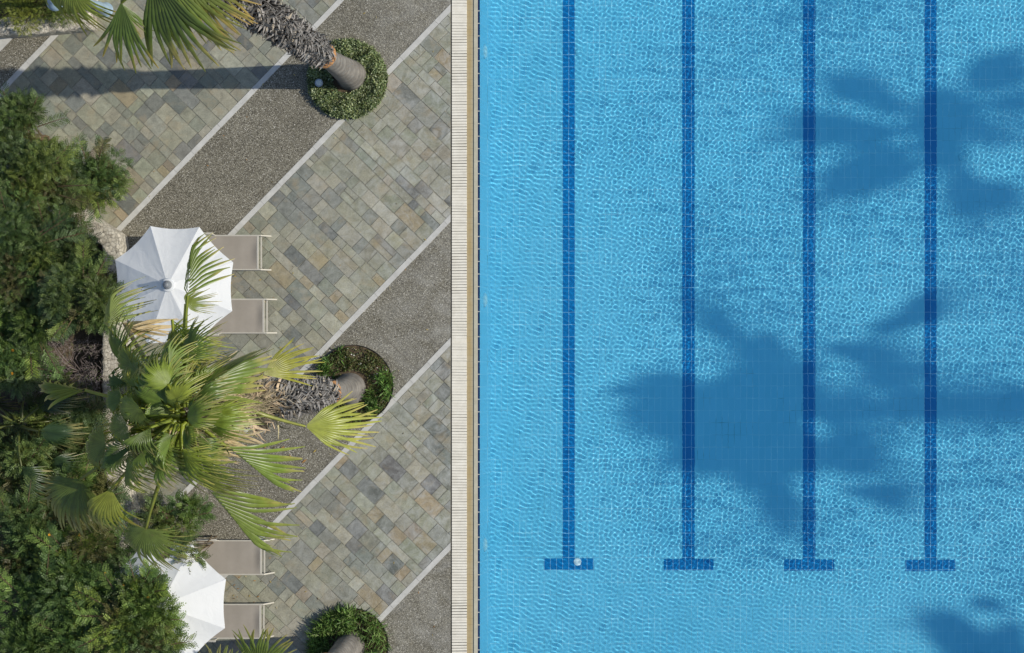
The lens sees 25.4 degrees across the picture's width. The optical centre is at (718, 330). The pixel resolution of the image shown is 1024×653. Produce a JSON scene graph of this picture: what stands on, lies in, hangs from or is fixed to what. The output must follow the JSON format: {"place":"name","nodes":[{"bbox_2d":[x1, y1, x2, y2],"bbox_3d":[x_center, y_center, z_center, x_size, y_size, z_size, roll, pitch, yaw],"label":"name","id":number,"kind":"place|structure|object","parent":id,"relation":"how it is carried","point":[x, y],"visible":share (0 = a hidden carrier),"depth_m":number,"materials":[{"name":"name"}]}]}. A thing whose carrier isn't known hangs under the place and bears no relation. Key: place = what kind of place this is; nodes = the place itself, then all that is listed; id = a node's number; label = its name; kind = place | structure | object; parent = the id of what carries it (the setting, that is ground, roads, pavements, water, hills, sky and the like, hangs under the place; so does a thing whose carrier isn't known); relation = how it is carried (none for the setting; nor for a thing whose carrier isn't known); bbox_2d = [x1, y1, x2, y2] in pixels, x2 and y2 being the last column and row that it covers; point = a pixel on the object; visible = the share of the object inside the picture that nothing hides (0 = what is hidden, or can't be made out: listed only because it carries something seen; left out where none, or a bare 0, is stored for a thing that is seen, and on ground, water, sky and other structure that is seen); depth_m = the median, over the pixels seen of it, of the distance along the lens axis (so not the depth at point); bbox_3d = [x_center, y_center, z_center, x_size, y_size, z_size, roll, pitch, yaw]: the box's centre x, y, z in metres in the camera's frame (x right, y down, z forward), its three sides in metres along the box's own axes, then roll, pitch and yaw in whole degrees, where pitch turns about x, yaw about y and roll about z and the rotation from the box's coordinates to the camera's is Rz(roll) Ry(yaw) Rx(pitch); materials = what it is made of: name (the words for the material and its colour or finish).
{"place":"outdoors","nodes":[
{"label":"outdoors","id":0,"kind":"place"},
{"bbox_2d":[0,38,12,50],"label":"path","id":1,"kind":"structure","parent":0,"point":[4,42],"depth_m":45.00,"materials":[{"name":"concrete"}]},
{"bbox_2d":[0,36,49,87],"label":"gravel path","id":2,"kind":"structure","parent":0,"point":[14,56],"depth_m":45.00,"materials":[{"name":"grey gravel"}]},
{"bbox_2d":[0,0,118,651],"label":"garden soil","id":3,"kind":"structure","parent":0,"point":[96,338],"depth_m":44.97,"materials":[{"name":"brown soil"}]},
{"bbox_2d":[0,0,57,35],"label":"hedge","id":4,"kind":"object","parent":3,"relation":"on","point":[35,6],"visible":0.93,"depth_m":44.22,"materials":[{"name":"green plant"}]},
{"bbox_2d":[0,312,65,399],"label":"shrub","id":5,"kind":"object","parent":3,"relation":"on","point":[8,361],"visible":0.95,"depth_m":42.93,"materials":[{"name":"green plant"}]},
{"bbox_2d":[0,419,78,532],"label":"shrub","id":6,"kind":"object","parent":3,"relation":"on","point":[12,473],"visible":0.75,"depth_m":43.07,"materials":[{"name":"green plant"}]},
{"bbox_2d":[0,255,84,380],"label":"shrub","id":7,"kind":"object","parent":3,"relation":"on","point":[23,313],"visible":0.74,"depth_m":42.86,"materials":[{"name":"green plant"}]},
{"bbox_2d":[0,474,85,617],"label":"shrub","id":8,"kind":"object","parent":3,"relation":"on","point":[17,555],"visible":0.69,"depth_m":42.62,"materials":[{"name":"green plant"}]},
{"bbox_2d":[0,178,88,311],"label":"shrub","id":9,"kind":"object","parent":3,"relation":"on","point":[13,239],"visible":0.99,"depth_m":42.67,"materials":[{"name":"green plant"}]},
{"bbox_2d":[0,369,91,505],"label":"fan palm","id":10,"kind":"object","parent":3,"relation":"on","point":[55,432],"visible":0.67,"depth_m":43.03,"materials":[{"name":"green plant"}]},
{"bbox_2d":[0,133,98,242],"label":"shrub","id":11,"kind":"object","parent":3,"relation":"on","point":[26,180],"visible":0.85,"depth_m":43.04,"materials":[{"name":"green plant"}]},
{"bbox_2d":[0,545,111,652],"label":"shrub","id":12,"kind":"object","parent":3,"relation":"on","point":[19,637],"visible":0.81,"depth_m":42.27,"materials":[{"name":"green plant"}]},
{"bbox_2d":[3,369,116,475],"bbox_3d":[-12.659,1.944,44.120,2.163,1.794,2.073,41,90,0],"label":"shrub","id":13,"kind":"object","parent":3,"relation":"on","point":[88,417],"visible":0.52,"depth_m":43.59,"materials":[{"name":"green plant"}]},
{"bbox_2d":[14,191,107,314],"bbox_3d":[-12.770,-1.521,43.792,2.083,2.439,2.134,-25,90,0],"label":"shrub","id":14,"kind":"object","parent":3,"relation":"on","point":[68,248],"visible":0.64,"depth_m":42.97,"materials":[{"name":"green plant"}]},
{"bbox_2d":[42,1,85,29],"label":"hedge","id":15,"kind":"object","parent":3,"relation":"on","point":[54,13],"visible":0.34,"depth_m":44.20,"materials":[{"name":"green plant"}]},
{"bbox_2d":[24,336,104,421],"bbox_3d":[-12.699,0.859,43.981,1.702,1.990,1.760,21,90,0],"label":"dry bush","id":16,"kind":"object","parent":3,"relation":"on","point":[78,372],"visible":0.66,"depth_m":43.89,"materials":[{"name":"brown plant"}]},
{"bbox_2d":[0,163,141,566],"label":"stone wall","id":17,"kind":"structure","parent":3,"relation":"on","point":[114,241],"depth_m":44.44,"materials":[{"name":"beige stone"}]},
{"bbox_2d":[10,438,137,558],"bbox_3d":[-12.332,3.455,43.960,2.329,2.111,2.421,-25,90,0],"label":"shrub","id":18,"kind":"object","parent":3,"relation":"on","point":[92,483],"visible":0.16,"depth_m":43.28,"materials":[{"name":"green plant"}]},
{"bbox_2d":[28,576,119,652],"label":"shrub","id":19,"kind":"object","parent":3,"relation":"on","point":[58,638],"visible":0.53,"depth_m":42.14,"materials":[{"name":"green plant"}]},
{"bbox_2d":[24,512,135,629],"bbox_3d":[-11.866,4.514,43.430,2.356,3.164,2.703,0,90,0],"label":"shrub","id":20,"kind":"object","parent":3,"relation":"on","point":[93,550],"visible":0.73,"depth_m":42.36,"materials":[{"name":"green plant"}]},
{"bbox_2d":[31,239,134,345],"bbox_3d":[-11.973,-0.675,43.596,2.049,2.822,2.097,0,90,0],"label":"shrub","id":21,"kind":"object","parent":3,"relation":"on","point":[91,302],"visible":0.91,"depth_m":42.52,"materials":[{"name":"green plant"}]},
{"bbox_2d":[69,561,189,652],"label":"shrub","id":22,"kind":"object","parent":3,"relation":"on","point":[111,629],"visible":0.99,"depth_m":41.86,"materials":[{"name":"green plant"}]},
{"bbox_2d":[101,552,173,629],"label":"shrub","id":23,"kind":"object","parent":3,"relation":"on","point":[129,585],"visible":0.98,"depth_m":41.91,"materials":[{"name":"green plant"}]},
{"bbox_2d":[100,604,198,652],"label":"shrub","id":24,"kind":"object","parent":3,"relation":"on","point":[166,639],"visible":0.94,"depth_m":41.93,"materials":[{"name":"green plant"}]},
{"bbox_2d":[0,0,450,652],"bbox_3d":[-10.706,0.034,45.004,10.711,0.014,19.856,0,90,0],"label":"slate paving","id":25,"kind":"structure","parent":0,"point":[336,534],"depth_m":45.00,"materials":[{"name":"grey stone"}]},
{"bbox_2d":[0,35,57,95],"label":"paving strip","id":26,"kind":"object","parent":25,"relation":"on","point":[30,60],"visible":0.65,"depth_m":44.99,"materials":[{"name":"concrete"}]},
{"bbox_2d":[0,81,71,169],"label":"shrub","id":27,"kind":"object","parent":25,"relation":"on","point":[21,118],"visible":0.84,"depth_m":43.20,"materials":[{"name":"green plant"}]},
{"bbox_2d":[0,12,97,37],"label":"stone wall","id":28,"kind":"structure","parent":25,"relation":"on","point":[46,28],"depth_m":44.51,"materials":[{"name":"grey stone"}]},
{"bbox_2d":[47,0,112,16],"bbox_3d":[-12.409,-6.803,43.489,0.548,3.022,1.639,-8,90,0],"label":"parasol","id":29,"kind":"object","parent":25,"relation":"on","point":[51,6],"visible":0.52,"depth_m":44.43,"materials":[{"name":"white fabric"}]},
{"bbox_2d":[86,0,98,17],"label":"stone wall","id":30,"kind":"structure","parent":25,"relation":"on","point":[94,10],"depth_m":44.67,"materials":[{"name":"grey stone"}]},
{"bbox_2d":[52,132,135,222],"bbox_3d":[-12.136,-2.943,44.113,1.680,1.795,1.779,0,90,0],"label":"shrub","id":31,"kind":"object","parent":25,"relation":"on","point":[109,175],"visible":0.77,"depth_m":43.57,"materials":[{"name":"green plant"}]},
{"bbox_2d":[110,544,225,652],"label":"parasol","id":32,"kind":"object","parent":25,"relation":"on","point":[198,589],"visible":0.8,"depth_m":42.44,"materials":[{"name":"white fabric"}]},
{"bbox_2d":[115,226,232,344],"bbox_3d":[-10.282,-0.842,43.462,2.248,3.075,2.248,0,90,0],"label":"parasol","id":33,"kind":"object","parent":25,"relation":"on","point":[158,257],"visible":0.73,"depth_m":42.42,"materials":[{"name":"white fabric"}]},
{"bbox_2d":[168,539,274,574],"bbox_3d":[-9.930,4.503,44.622,2.145,0.756,0.770,0,90,0],"label":"sun lounger","id":34,"kind":"object","parent":25,"relation":"on","point":[235,557],"visible":0.66,"depth_m":44.68,"materials":[{"name":"beige fabric"}]},
{"bbox_2d":[117,0,343,230],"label":"paving strip","id":35,"kind":"object","parent":25,"relation":"on","point":[216,128],"visible":0.62,"depth_m":44.99,"materials":[{"name":"concrete"}]},
{"bbox_2d":[203,232,270,270],"bbox_3d":[-9.993,-1.536,44.622,2.145,0.756,0.778,0,90,0],"label":"sun lounger","id":36,"kind":"object","parent":25,"relation":"on","point":[243,250],"visible":0.39,"depth_m":44.68,"materials":[{"name":"beige fabric"}]},
{"bbox_2d":[208,602,273,641],"bbox_3d":[-9.943,5.766,44.622,2.145,0.756,0.770,0,90,0],"label":"sun lounger","id":37,"kind":"object","parent":25,"relation":"on","point":[238,616],"visible":0.41,"depth_m":44.68,"materials":[{"name":"beige fabric"}]},
{"bbox_2d":[206,299,276,335],"bbox_3d":[-9.880,-0.278,44.622,2.145,0.756,0.770,0,90,0],"label":"sun lounger","id":38,"kind":"object","parent":25,"relation":"on","point":[245,316],"visible":0.45,"depth_m":44.68,"materials":[{"name":"beige fabric"}]},
{"bbox_2d":[128,4,450,344],"bbox_3d":[-13.985,2.503,45.008,0.111,0.024,24.954,44,90,0],"label":"paving strip","id":39,"kind":"object","parent":25,"relation":"on","point":[334,128],"visible":0.49,"depth_m":44.99,"materials":[{"name":"concrete"}]},
{"bbox_2d":[149,214,450,527],"bbox_3d":[-12.937,5.611,45.008,0.111,0.024,21.942,44,90,0],"label":"paving strip","id":40,"kind":"object","parent":25,"relation":"on","point":[378,292],"visible":0.35,"depth_m":44.99,"materials":[{"name":"concrete"}]},
{"bbox_2d":[221,338,450,577],"bbox_3d":[-12.321,7.439,45.008,0.110,0.024,20.171,44,90,0],"label":"paving strip","id":41,"kind":"object","parent":25,"relation":"on","point":[397,396],"visible":0.6,"depth_m":44.99,"materials":[{"name":"concrete"}]},
{"bbox_2d":[377,542,450,621],"bbox_3d":[-11.303,10.464,45.008,0.111,0.024,17.236,44,90,0],"label":"paving strip","id":42,"kind":"object","parent":25,"relation":"on","point":[414,583],"visible":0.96,"depth_m":44.99,"materials":[{"name":"concrete"}]},
{"bbox_2d":[451,0,466,652],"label":"gutter","id":43,"kind":"object","parent":25,"relation":"on","point":[455,321],"visible":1,"depth_m":45.05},
{"bbox_2d":[452,0,466,652],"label":"gutter grate","id":44,"kind":"object","parent":43,"relation":"on","point":[459,313],"visible":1,"depth_m":45.00,"materials":[{"name":"plastic"}]},
{"bbox_2d":[467,0,473,652],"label":"pool lip","id":45,"kind":"object","parent":25,"relation":"on","point":[470,326],"visible":1,"depth_m":45.01,"materials":[{"name":"beige stone"}]},
{"bbox_2d":[474,0,477,652],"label":"pool coping","id":46,"kind":"object","parent":25,"relation":"on","point":[475,326],"visible":1,"depth_m":45.00,"materials":[{"name":"beige stone"}]},
{"bbox_2d":[121,0,450,332],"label":"gravel path","id":47,"kind":"structure","parent":0,"point":[264,134],"depth_m":45.00,"materials":[{"name":"grey gravel"}]},
{"bbox_2d":[128,2,435,245],"bbox_3d":[-14.181,1.495,45.002,1.578,0.001,24.180,44,90,0],"label":"joint line","id":48,"kind":"object","parent":47,"relation":"on","point":[275,123],"visible":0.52,"depth_m":45.00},
{"bbox_2d":[310,40,387,118],"bbox_3d":[-7.387,-5.001,44.985,1.571,0.050,1.578,0,90,0],"label":"planting bed","id":49,"kind":"object","parent":47,"relation":"on","point":[337,85],"visible":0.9,"depth_m":44.97,"materials":[{"name":"green plant"}]},
{"bbox_2d":[45,0,367,91],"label":"fan palm","id":50,"kind":"object","parent":49,"relation":"in","point":[284,26],"visible":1,"depth_m":32.66,"materials":[{"name":"green plant"}]},
{"bbox_2d":[315,79,322,86],"bbox_3d":[-7.935,-4.906,44.877,0.160,0.247,0.160,0,90,0],"label":"garden spotlight","id":51,"kind":"object","parent":49,"relation":"on","point":[318,82],"visible":1,"depth_m":44.76,"materials":[{"name":"metal"}]},
{"bbox_2d":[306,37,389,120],"bbox_3d":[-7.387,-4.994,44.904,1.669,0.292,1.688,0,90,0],"label":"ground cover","id":52,"kind":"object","parent":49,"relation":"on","point":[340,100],"visible":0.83,"depth_m":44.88,"materials":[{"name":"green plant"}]},
{"bbox_2d":[160,222,450,539],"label":"gravel path","id":53,"kind":"structure","parent":0,"point":[412,291],"depth_m":45.00,"materials":[{"name":"grey gravel"}]},
{"bbox_2d":[134,489,182,544],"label":"shrub","id":54,"kind":"object","parent":53,"relation":"on","point":[153,521],"visible":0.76,"depth_m":44.05,"materials":[{"name":"green plant"}]},
{"bbox_2d":[156,488,216,545],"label":"shrub","id":55,"kind":"object","parent":53,"relation":"on","point":[186,515],"visible":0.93,"depth_m":44.10,"materials":[{"name":"green plant"}]},
{"bbox_2d":[157,529,216,571],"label":"shrub","id":56,"kind":"object","parent":53,"relation":"on","point":[199,555],"visible":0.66,"depth_m":42.50,"materials":[{"name":"green plant"}]},
{"bbox_2d":[128,12,435,635],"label":"leaf litter","id":57,"kind":"object","parent":53,"relation":"on","point":[281,347],"visible":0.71,"depth_m":44.99,"materials":[{"name":"brown plant"}]},
{"bbox_2d":[170,292,439,539],"bbox_3d":[-12.814,6.716,45.002,1.608,0.001,20.460,44,90,0],"label":"joint line","id":58,"kind":"object","parent":53,"relation":"on","point":[345,429],"visible":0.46,"depth_m":45.00,"materials":[{"name":"grey concrete"}]},
{"bbox_2d":[316,345,393,422],"bbox_3d":[-7.274,1.077,44.985,1.576,0.050,1.576,0,90,0],"label":"planting bed","id":59,"kind":"object","parent":53,"relation":"on","point":[359,373],"visible":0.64,"depth_m":44.97,"materials":[{"name":"green plant"}]},
{"bbox_2d":[38,233,381,572],"bbox_3d":[-7.860,1.593,37.438,4.443,15.125,4.504,-31,90,0],"label":"fan palm","id":60,"kind":"object","parent":59,"relation":"on","point":[223,406],"visible":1,"depth_m":31.57,"materials":[{"name":"green plant"}]},
{"bbox_2d":[317,347,391,422],"bbox_3d":[-7.279,1.096,44.942,1.567,0.191,1.546,0,90,0],"label":"ground cover","id":61,"kind":"object","parent":59,"relation":"on","point":[356,363],"visible":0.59,"depth_m":44.93,"materials":[{"name":"green plant"}]},
{"bbox_2d":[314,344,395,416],"bbox_3d":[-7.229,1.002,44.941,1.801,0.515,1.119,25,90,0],"label":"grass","id":62,"kind":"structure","parent":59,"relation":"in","point":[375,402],"depth_m":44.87,"materials":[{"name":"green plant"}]},
{"bbox_2d":[381,550,450,652],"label":"gravel path","id":63,"kind":"structure","parent":0,"point":[414,616],"depth_m":45.00,"materials":[{"name":"grey gravel"}]},
{"bbox_2d":[303,601,393,652],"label":"grass","id":64,"kind":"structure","parent":63,"relation":"on","point":[329,623],"depth_m":44.80,"materials":[{"name":"green plant"}]},
{"bbox_2d":[198,624,364,652],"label":"fan palm","id":65,"kind":"object","parent":64,"relation":"on","point":[348,643],"visible":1,"depth_m":34.75,"materials":[{"name":"green plant"}]},
{"bbox_2d":[388,618,423,652],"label":"joint line","id":66,"kind":"object","parent":63,"relation":"on","point":[404,634],"visible":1,"depth_m":45.00,"materials":[{"name":"grey concrete"}]},
{"bbox_2d":[480,0,1023,652],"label":"water","id":67,"kind":"structure","parent":0,"point":[750,326],"depth_m":45.02,"materials":[{"name":"blue liquid"}]},
{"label":"pool wall","id":68,"kind":"structure","parent":0,"visible":0},
{"bbox_2d":[478,0,479,652],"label":"waterline tiles","id":69,"kind":"object","parent":68,"relation":"attached to","point":[478,326],"visible":1,"depth_m":45.00,"materials":[{"name":"blue tile"}]}
]}

